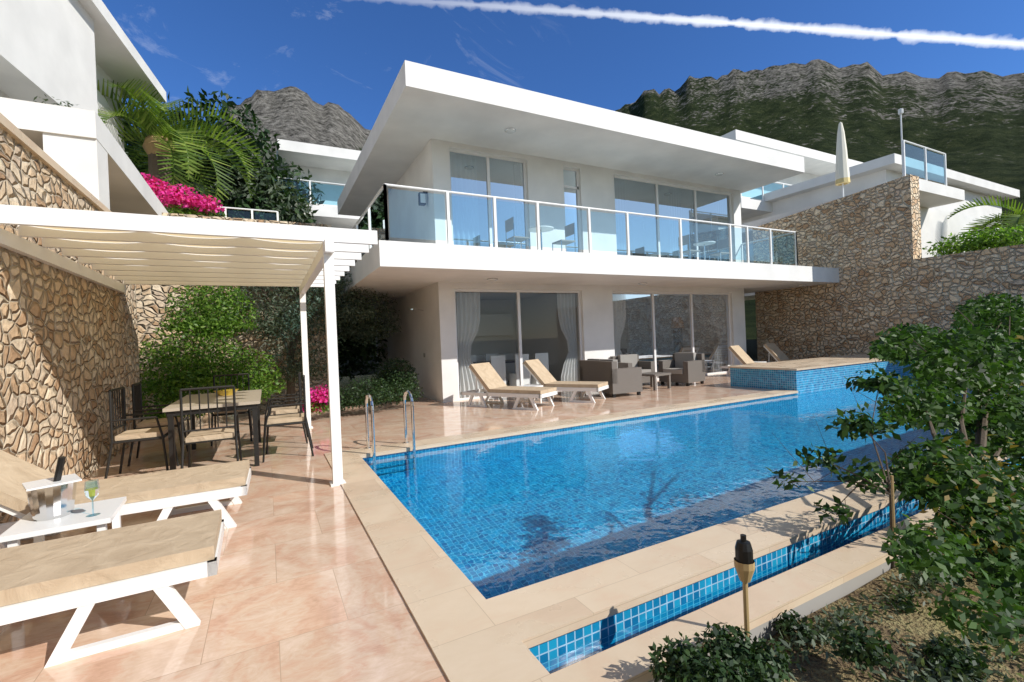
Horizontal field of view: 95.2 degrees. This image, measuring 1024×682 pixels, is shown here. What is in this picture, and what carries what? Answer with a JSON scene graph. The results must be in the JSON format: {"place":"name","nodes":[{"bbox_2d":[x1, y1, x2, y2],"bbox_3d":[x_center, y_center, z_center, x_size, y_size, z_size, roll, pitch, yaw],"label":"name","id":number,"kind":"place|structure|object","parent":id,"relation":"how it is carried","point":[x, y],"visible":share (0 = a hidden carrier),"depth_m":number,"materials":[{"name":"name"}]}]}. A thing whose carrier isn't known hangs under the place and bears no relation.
{"place":"outdoors","nodes":[
{"label":"outdoors","id":0,"kind":"place"},
{"bbox_2d":[122,86,324,223],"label":"trees","id":1,"kind":"object","parent":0,"point":[259,144],"visible":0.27,"depth_m":17.85,"materials":[{"name":"green plant"}]},
{"bbox_2d":[198,156,315,222],"bbox_3d":[-10.001,-5.720,18.532,4.201,3.009,2.895,-2,0,-28],"label":"bush","id":2,"kind":"object","parent":1,"relation":"attached to","point":[240,190],"visible":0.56,"depth_m":18.03,"materials":[{"name":"green plant"}]},
{"bbox_2d":[0,373,774,681],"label":"terrace","id":3,"kind":"structure","parent":0,"point":[300,586],"depth_m":2.69,"materials":[{"name":"stone"}]},
{"bbox_2d":[0,496,126,547],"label":"side table","id":4,"kind":"object","parent":3,"relation":"on","point":[27,526],"visible":0.35,"depth_m":2.79,"materials":[{"name":"white plastic"}]},
{"bbox_2d":[22,456,100,520],"bbox_3d":[-2.764,0.893,2.868,0.365,0.364,0.308,-2,0,39],"label":"ice bucket and glass","id":5,"kind":"object","parent":4,"relation":"on","point":[54,497],"visible":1,"depth_m":2.83,"materials":[{"name":"silver metal"}]},
{"bbox_2d":[0,519,223,667],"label":"lounger","id":6,"kind":"object","parent":3,"relation":"on","point":[83,601],"visible":0.51,"depth_m":2.16,"materials":[{"name":"white plastic"}]},
{"bbox_2d":[0,509,221,606],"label":"lounger cushion","id":7,"kind":"object","parent":6,"relation":"on","point":[32,571],"visible":1,"depth_m":2.31,"materials":[{"name":"beige fabric"}]},
{"bbox_2d":[0,467,250,548],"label":"lounger","id":8,"kind":"object","parent":3,"relation":"on","point":[168,505],"visible":0.34,"depth_m":3.48,"materials":[{"name":"white plastic"}]},
{"bbox_2d":[0,450,249,514],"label":"lounger cushion","id":9,"kind":"object","parent":8,"relation":"on","point":[16,472],"visible":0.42,"depth_m":3.49,"materials":[{"name":"beige fabric"}]},
{"bbox_2d":[104,387,178,478],"bbox_3d":[-4.159,1.010,5.254,0.590,0.994,0.545,-2,0,-28],"label":"chair","id":10,"kind":"object","parent":3,"relation":"on","point":[137,435],"visible":0.8,"depth_m":5.13,"materials":[{"name":"brown metal"}]},
{"bbox_2d":[127,382,187,465],"bbox_3d":[-4.577,1.024,6.050,0.587,0.994,0.542,-2,0,-28],"label":"chair","id":11,"kind":"object","parent":3,"relation":"on","point":[137,407],"visible":0.62,"depth_m":5.94,"materials":[{"name":"grey metal"}]},
{"bbox_2d":[0,204,377,486],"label":"pergola","id":12,"kind":"object","parent":3,"relation":"on","point":[242,258],"visible":0.93,"depth_m":4.62,"materials":[{"name":"white paint"}]},
{"bbox_2d":[36,226,321,261],"bbox_3d":[-3.668,-0.982,5.717,2.440,0.035,3.640,-2,0,-28],"label":"pergola canopy","id":13,"kind":"object","parent":12,"relation":"attached to","point":[93,230],"visible":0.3,"depth_m":4.49,"materials":[{"name":"beige fabric"}]},
{"bbox_2d":[179,385,241,468],"bbox_3d":[-3.197,0.971,4.980,0.522,0.994,0.576,-2,0,-28],"label":"chair","id":14,"kind":"object","parent":3,"relation":"on","point":[217,433],"visible":0.91,"depth_m":4.84,"materials":[{"name":"brown metal"}]},
{"bbox_2d":[162,389,261,469],"bbox_3d":[-3.723,1.067,5.990,0.920,0.835,1.750,-2,0,-28],"label":"dining table","id":15,"kind":"object","parent":3,"relation":"on","point":[248,399],"visible":0.88,"depth_m":5.42,"materials":[{"name":"beige wood"}]},
{"bbox_2d":[139,285,286,420],"bbox_3d":[-5.631,0.098,8.784,2.468,2.704,1.896,-2,0,-28],"label":"bright shrub","id":16,"kind":"object","parent":3,"relation":"on","point":[197,375],"visible":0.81,"depth_m":8.50,"materials":[{"name":"green plant"}]},
{"bbox_2d":[211,373,252,445],"bbox_3d":[-4.235,1.006,7.066,0.522,0.994,0.576,-2,0,-28],"label":"chair","id":17,"kind":"object","parent":3,"relation":"on","point":[214,414],"visible":0.53,"depth_m":7.13,"materials":[{"name":"grey metal"}]},
{"bbox_2d":[136,213,330,419],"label":"stone wall","id":18,"kind":"structure","parent":3,"relation":"on","point":[151,300],"depth_m":10.35,"materials":[{"name":"stone"}]},
{"bbox_2d":[336,280,387,380],"bbox_3d":[-6.383,-0.444,12.394,6.502,3.364,2.243,-3,0,-42],"label":"hedge","id":19,"kind":"object","parent":18,"relation":"attached to","point":[359,352],"visible":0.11,"depth_m":13.64,"materials":[{"name":"green plant"}]},
{"bbox_2d":[263,372,307,443],"bbox_3d":[-3.267,0.967,6.737,0.573,0.994,0.526,-2,0,-23],"label":"chair","id":20,"kind":"object","parent":3,"relation":"on","point":[286,410],"visible":0.73,"depth_m":6.60,"materials":[{"name":"grey metal"}]},
{"bbox_2d":[262,375,313,462],"bbox_3d":[-2.849,0.953,5.941,0.573,0.994,0.526,-2,0,-24],"label":"chair","id":21,"kind":"object","parent":3,"relation":"on","point":[286,419],"visible":1,"depth_m":5.80,"materials":[{"name":"grey metal"}]},
{"bbox_2d":[224,269,400,385],"bbox_3d":[-4.365,-0.639,10.850,4.620,3.183,2.396,-3,0,-55],"label":"olive tree","id":22,"kind":"object","parent":3,"relation":"on","point":[361,315],"visible":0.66,"depth_m":10.12,"materials":[{"name":"green plant"}]},
{"bbox_2d":[261,286,308,406],"bbox_3d":[-4.898,-0.113,9.931,1.555,3.270,0.958,-2,0,-28],"label":"tree trunk","id":23,"kind":"object","parent":22,"relation":"attached to","point":[290,388],"visible":0.38,"depth_m":9.90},
{"bbox_2d":[302,383,328,414],"bbox_3d":[-3.577,1.070,8.628,0.642,0.580,0.594,-2,0,-28],"label":"bougainvillea","id":24,"kind":"object","parent":3,"relation":"on","point":[322,398],"depth_m":8.54,"materials":[{"name":"pink plant"}]},
{"bbox_2d":[321,357,422,410],"bbox_3d":[-2.719,0.864,10.010,1.628,0.987,2.952,-2,0,13],"label":"shrub","id":25,"kind":"object","parent":3,"relation":"on","point":[392,385],"visible":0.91,"depth_m":9.71,"materials":[{"name":"green plant"}]},
{"bbox_2d":[460,367,557,410],"bbox_3d":[-0.095,0.904,9.522,0.660,0.835,1.950,-3,0,-56],"label":"lounger","id":26,"kind":"object","parent":3,"relation":"on","point":[476,391],"visible":0.64,"depth_m":9.31,"materials":[{"name":"white plastic"}]},
{"bbox_2d":[469,362,556,393],"bbox_3d":[-0.004,0.730,9.455,0.620,0.572,1.694,-3,0,-56],"label":"lounger cushion","id":27,"kind":"object","parent":26,"relation":"on","point":[489,377],"visible":1,"depth_m":9.55,"materials":[{"name":"beige fabric"}]},
{"bbox_2d":[0,127,1023,523],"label":"stone walls","id":28,"kind":"structure","parent":3,"relation":"on","point":[68,351],"depth_m":7.25,"materials":[{"name":"beige stone"}]},
{"bbox_2d":[0,113,111,211],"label":"wall copings","id":29,"kind":"object","parent":28,"relation":"on","point":[19,136],"depth_m":4.54,"materials":[{"name":"stone"}]},
{"bbox_2d":[0,0,278,220],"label":"house","id":30,"kind":"structure","parent":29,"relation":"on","point":[73,51],"depth_m":8.15,"materials":[{"name":"white paint"}]},
{"bbox_2d":[33,94,79,106],"bbox_3d":[-7.643,-2.949,8.088,1.093,2.568,2.379,-2,0,-28],"label":"plant","id":31,"kind":"object","parent":30,"relation":"on","point":[60,103],"visible":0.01,"depth_m":7.76,"materials":[{"name":"green plant"}]},
{"bbox_2d":[97,78,263,212],"bbox_3d":[-9.785,-4.747,13.221,4.945,3.866,4.703,-2,0,-28],"label":"palm","id":32,"kind":"object","parent":30,"relation":"on","point":[154,125],"depth_m":12.78,"materials":[{"name":"green plant"}]},
{"bbox_2d":[141,173,226,216],"bbox_3d":[-8.601,-3.635,12.154,2.043,1.116,1.347,-2,0,-28],"label":"bougainvillea","id":33,"kind":"object","parent":30,"relation":"on","point":[175,196],"depth_m":11.91,"materials":[{"name":"pink plant"}]},
{"bbox_2d":[898,108,903,176],"bbox_3d":[10.947,-5.568,13.130,0.120,1.930,0.114,-2,0,-28],"label":"terrace lamp post","id":34,"kind":"object","parent":28,"relation":"on","point":[900,112],"visible":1,"depth_m":13.12,"materials":[{"name":"white metal"}]},
{"bbox_2d":[519,384,542,403],"bbox_3d":[0.366,1.121,9.829,0.420,0.360,0.420,-3,0,-45],"label":"side table","id":35,"kind":"object","parent":3,"relation":"on","point":[540,400],"visible":0.38,"depth_m":9.82,"materials":[{"name":"white plastic"}]},
{"bbox_2d":[521,363,608,402],"bbox_3d":[1.047,0.854,10.160,0.660,0.835,1.950,-3,0,-60],"label":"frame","id":36,"kind":"object","parent":3,"relation":"on","point":[588,390],"visible":0.48,"depth_m":9.71,"materials":[{"name":"white plastic"}]},
{"bbox_2d":[523,359,607,387],"bbox_3d":[1.142,0.680,10.100,0.620,0.572,1.694,-3,0,-60],"label":"lounger cushion","id":37,"kind":"object","parent":36,"relation":"on","point":[540,372],"visible":0.95,"depth_m":10.12,"materials":[{"name":"beige fabric"}]},
{"bbox_2d":[335,60,838,402],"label":"house","id":38,"kind":"structure","parent":3,"relation":"on","point":[437,128],"depth_m":11.65,"materials":[{"name":"paint"}]},
{"bbox_2d":[456,292,625,397],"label":"curtains","id":39,"kind":"object","parent":38,"relation":"attached to","point":[468,312],"visible":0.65,"depth_m":12.20,"materials":[{"name":"white fabric"}]},
{"bbox_2d":[456,314,626,385],"bbox_3d":[1.369,-0.609,14.791,8.220,3.700,3.500,-2,0,-28],"label":"interior furniture","id":40,"kind":"object","parent":38,"relation":"in","point":[505,366],"visible":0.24,"depth_m":14.69,"materials":[{"name":"white"}]},
{"bbox_2d":[455,292,628,393],"bbox_3d":[1.742,-1.727,15.205,9.950,5.900,4.750,-2,0,-28],"label":"house interior","id":41,"kind":"object","parent":38,"relation":"attached to","point":[541,331],"visible":0.09,"depth_m":14.97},
{"bbox_2d":[340,183,797,277],"bbox_3d":[1.731,-2.432,13.512,11.980,1.022,5.810,-2,0,-28],"label":"balcony railing","id":42,"kind":"object","parent":38,"relation":"on","point":[375,217],"visible":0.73,"depth_m":9.61,"materials":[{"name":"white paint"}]},
{"bbox_2d":[505,217,728,260],"bbox_3d":[3.096,-2.412,12.088,7.148,0.880,0.592,-2,0,-28],"label":"balcony furniture","id":43,"kind":"object","parent":38,"relation":"on","point":[570,231],"visible":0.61,"depth_m":11.11,"materials":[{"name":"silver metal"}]},
{"bbox_2d":[579,360,642,397],"bbox_3d":[2.260,0.830,10.827,0.895,0.780,1.413,-2,0,-28],"label":"armchair","id":44,"kind":"object","parent":3,"relation":"on","point":[624,380],"visible":0.81,"depth_m":10.27,"materials":[{"name":"wicker"}]},
{"bbox_2d":[587,359,617,367],"bbox_3d":[2.324,0.661,10.857,0.754,0.508,1.104,-2,0,-28],"label":"sofa cushion","id":45,"kind":"object","parent":44,"relation":"on","point":[605,360],"visible":0.22,"depth_m":10.51,"materials":[{"name":"white fabric"}]},
{"bbox_2d":[610,355,654,382],"bbox_3d":[3.210,0.784,12.456,0.915,0.780,0.851,-2,0,-28],"label":"arm chair","id":46,"kind":"object","parent":3,"relation":"on","point":[647,365],"visible":0.12,"depth_m":12.25,"materials":[{"name":"wicker"}]},
{"bbox_2d":[618,354,650,372],"bbox_3d":[3.233,0.618,12.384,0.606,0.508,0.710,-2,0,-28],"label":"armchair cushion","id":47,"kind":"object","parent":46,"relation":"on","point":[630,358],"visible":0.35,"depth_m":12.57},
{"bbox_2d":[642,372,670,390],"bbox_3d":[3.462,0.978,11.456,0.600,0.380,0.600,-3,0,-33],"label":"coffee table","id":48,"kind":"object","parent":3,"relation":"on","point":[653,379],"visible":0.75,"depth_m":11.34,"materials":[{"name":"wicker"}]},
{"bbox_2d":[658,353,704,385],"bbox_3d":[4.422,0.735,12.190,0.780,0.780,0.850,-3,0,-38],"label":"arm chair","id":49,"kind":"object","parent":3,"relation":"on","point":[693,370],"visible":0.84,"depth_m":11.92,"materials":[{"name":"wicker"}]},
{"bbox_2d":[663,353,695,373],"bbox_3d":[4.354,0.572,12.142,0.665,0.508,0.550,-3,0,-38],"label":"armchair cushion","id":50,"kind":"object","parent":49,"relation":"on","point":[680,358],"visible":0.68,"depth_m":12.19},
{"bbox_2d":[362,375,1022,662],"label":"pool","id":51,"kind":"structure","parent":3,"relation":"in","point":[568,642],"depth_m":2.65,"materials":[{"name":"blue tile"}]},
{"bbox_2d":[720,348,743,375],"bbox_3d":[7.119,0.583,13.504,0.660,0.852,1.950,-3,0,-43],"label":"frame","id":52,"kind":"object","parent":3,"relation":"on","point":[726,366],"visible":0.16,"depth_m":13.82,"materials":[{"name":"white plastic"}]},
{"bbox_2d":[728,345,767,364],"bbox_3d":[7.199,0.410,13.410,0.620,0.587,1.675,-3,0,-43],"label":"lounger cushion","id":53,"kind":"object","parent":52,"relation":"on","point":[743,357],"visible":0.48,"depth_m":13.75,"materials":[{"name":"beige fabric"}]},
{"bbox_2d":[648,546,937,681],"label":"ledge","id":54,"kind":"object","parent":3,"relation":"in","point":[766,630],"depth_m":2.45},
{"bbox_2d":[324,389,1018,681],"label":"coping","id":55,"kind":"object","parent":54,"relation":"on","point":[470,632],"visible":0.89,"depth_m":2.55,"materials":[{"name":"stone"}]},
{"bbox_2d":[365,390,415,459],"bbox_3d":[-1.556,1.524,6.034,0.576,1.741,0.460,-2,0,-28],"label":"pool ladder","id":56,"kind":"object","parent":55,"relation":"on","point":[373,423],"visible":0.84,"depth_m":5.97,"materials":[{"name":"silver metal"}]},
{"bbox_2d":[364,377,1022,673],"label":"pool water","id":57,"kind":"structure","parent":54,"relation":"in","point":[496,517],"depth_m":4.44,"materials":[{"name":"blue liquid"}]},
{"bbox_2d":[728,354,912,391],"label":"raised pool","id":58,"kind":"structure","parent":3,"relation":"on","point":[800,375],"depth_m":10.76,"materials":[{"name":"tile"}]},
{"bbox_2d":[716,550,1023,681],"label":"garden bed","id":59,"kind":"object","parent":3,"relation":"in","point":[920,627],"visible":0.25,"depth_m":2.17,"materials":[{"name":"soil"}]},
{"bbox_2d":[734,534,754,640],"bbox_3d":[1.034,1.301,2.055,0.084,0.900,0.084,-2,0,-28],"label":"tiki torch","id":60,"kind":"object","parent":59,"relation":"on","point":[744,563],"visible":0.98,"depth_m":2.04,"materials":[{"name":"beige wood"}]},
{"bbox_2d":[648,593,992,681],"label":"shrubs","id":61,"kind":"object","parent":59,"relation":"on","point":[737,656],"visible":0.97,"depth_m":1.86,"materials":[{"name":"green plant"}]},
{"bbox_2d":[890,475,896,565],"bbox_3d":[2.264,1.098,2.772,0.014,0.600,0.016,-2,0,-28],"label":"tree stake","id":62,"kind":"object","parent":59,"relation":"in","point":[892,500],"visible":0.57,"depth_m":2.77,"materials":[{"name":"beige wood"}]},
{"bbox_2d":[877,370,1023,655],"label":"foliage","id":63,"kind":"object","parent":59,"relation":"on","point":[910,547],"visible":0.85,"depth_m":2.72,"materials":[{"name":"green plant"}]},
{"bbox_2d":[913,335,1023,555],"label":"shrub","id":64,"kind":"object","parent":63,"relation":"on","point":[990,499],"visible":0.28,"depth_m":2.71,"materials":[{"name":"green plant"}]},
{"bbox_2d":[888,289,1023,545],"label":"tree branches","id":65,"kind":"object","parent":59,"relation":"on","point":[980,435],"visible":0.14,"depth_m":3.27,"materials":[{"name":"brown plant"}]},
{"bbox_2d":[866,292,1023,393],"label":"foliage","id":66,"kind":"object","parent":65,"relation":"attached to","point":[992,359],"visible":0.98,"depth_m":3.54,"materials":[{"name":"green plant"}]},
{"bbox_2d":[338,339,757,376],"bbox_3d":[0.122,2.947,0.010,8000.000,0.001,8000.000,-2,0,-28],"label":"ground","id":67,"kind":"structure","parent":0,"point":[751,348],"depth_m":65.60,"materials":[{"name":"brown soil"}]},
{"bbox_2d":[102,0,1023,144],"label":"sky","id":68,"kind":"structure","parent":0,"point":[349,54],"materials":[{"name":"blue"}]},
{"bbox_2d":[144,59,1023,355],"bbox_3d":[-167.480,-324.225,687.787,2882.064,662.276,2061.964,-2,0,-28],"label":"mountains","id":69,"kind":"structure","parent":0,"point":[970,123],"depth_m":841.53,"materials":[{"name":"stone"}]},
{"bbox_2d":[271,139,362,228],"bbox_3d":[-6.655,-5.486,25.296,11.371,6.452,11.200,-2,0,-28],"label":"villa","id":70,"kind":"object","parent":69,"relation":"on","point":[323,163],"depth_m":21.15,"materials":[{"name":"white paint"}]},
{"bbox_2d":[720,129,1019,300],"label":"house","id":71,"kind":"structure","parent":69,"relation":"on","point":[813,185],"depth_m":19.70,"materials":[{"name":"white paint"}]},
{"bbox_2d":[835,122,849,196],"bbox_3d":[10.932,-5.936,15.495,0.420,2.650,0.400,-2,0,-28],"label":"parasol","id":72,"kind":"object","parent":71,"relation":"on","point":[842,175],"visible":0.97,"depth_m":15.39,"materials":[{"name":"white fabric"}]},
{"bbox_2d":[922,223,1023,255],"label":"shrub","id":73,"kind":"object","parent":69,"relation":"on","point":[980,241],"visible":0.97,"depth_m":12.31,"materials":[{"name":"green plant"}]},
{"bbox_2d":[409,128,806,356],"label":"light fixtures","id":74,"kind":"object","parent":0,"point":[421,198],"visible":1,"depth_m":10.72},
{"bbox_2d":[764,343,799,360],"bbox_3d":[8.629,0.349,14.138,0.620,0.587,1.675,-3,0,-38],"label":"lounger cushion","id":75,"kind":"object","parent":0,"point":[777,353],"visible":0.45,"depth_m":14.52,"materials":[{"name":"beige fabric"}]},
{"bbox_2d":[766,361,913,568],"bbox_3d":[2.339,0.773,3.304,1.188,1.242,0.800,-3,0,-50],"label":"young tree","id":76,"kind":"object","parent":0,"point":[886,384],"depth_m":3.14,"materials":[{"name":"green plant"}]},
{"bbox_2d":[892,387,1023,595],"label":"foliage","id":77,"kind":"object","parent":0,"point":[1008,472],"visible":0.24,"depth_m":2.82,"materials":[{"name":"green plant"}]},
{"bbox_2d":[947,195,1023,249],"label":"palm","id":78,"kind":"object","parent":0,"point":[1012,219],"depth_m":15.04,"materials":[{"name":"green plant"}]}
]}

